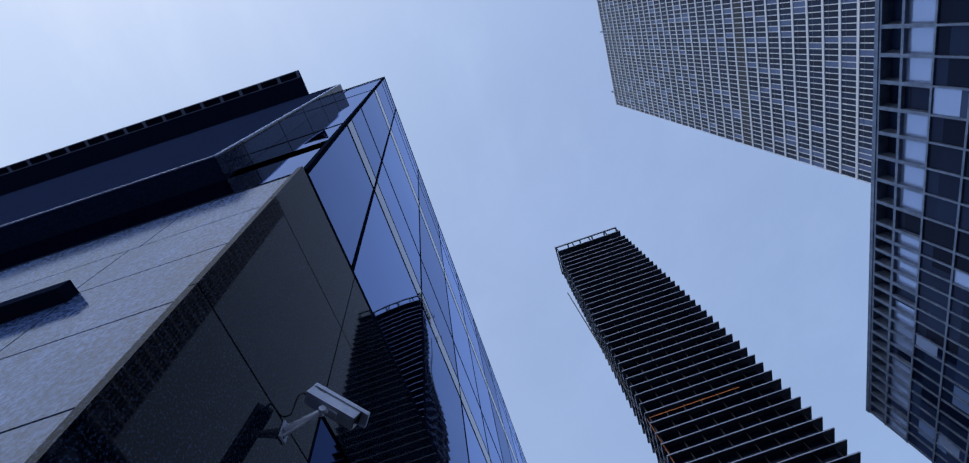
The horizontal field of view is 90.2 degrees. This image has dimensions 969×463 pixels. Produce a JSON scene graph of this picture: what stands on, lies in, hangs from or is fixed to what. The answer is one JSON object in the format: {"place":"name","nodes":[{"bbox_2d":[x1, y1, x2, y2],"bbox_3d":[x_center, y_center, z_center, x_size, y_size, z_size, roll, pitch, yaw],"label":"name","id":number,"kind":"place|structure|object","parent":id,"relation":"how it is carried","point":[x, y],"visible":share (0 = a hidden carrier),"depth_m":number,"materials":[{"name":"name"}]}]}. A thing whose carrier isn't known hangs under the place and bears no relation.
{"place":"outdoors","nodes":[
{"label":"outdoors","id":0,"kind":"place"},
{"bbox_2d":[0,0,931,462],"label":"sky","id":1,"kind":"structure","parent":0,"point":[522,146],"materials":[{"name":"blue"}]},
{"bbox_2d":[555,227,860,462],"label":"slab tower","id":2,"kind":"structure","parent":0,"point":[696,383],"depth_m":119.40,"materials":[{"name":"black metal"}]},
{"label":"ground","id":3,"kind":"structure","parent":0,"visible":0},
{"bbox_2d":[0,76,526,462],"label":"building","id":4,"kind":"structure","parent":3,"relation":"on","point":[229,291],"depth_m":3.56,"materials":[{"name":"black"}]},
{"bbox_2d":[0,70,308,195],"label":"cornice","id":5,"kind":"structure","parent":4,"relation":"attached to","point":[149,132],"depth_m":13.09,"materials":[{"name":"black metal"}]},
{"bbox_2d":[278,383,369,443],"bbox_3d":[-0.795,0.915,2.458,0.422,0.266,0.155,2,-69,-9],"label":"security camera","id":6,"kind":"object","parent":4,"relation":"attached to","point":[321,400],"visible":0.98,"depth_m":2.44,"materials":[{"name":"white"}]},
{"bbox_2d":[596,0,874,183],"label":"grid tower","id":7,"kind":"structure","parent":3,"relation":"on","point":[792,79],"depth_m":115.04,"materials":[{"name":"grey glass"}]},
{"bbox_2d":[866,0,968,462],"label":"skyscraper","id":8,"kind":"structure","parent":3,"relation":"on","point":[917,386],"depth_m":63.53,"materials":[{"name":"blue glass"}]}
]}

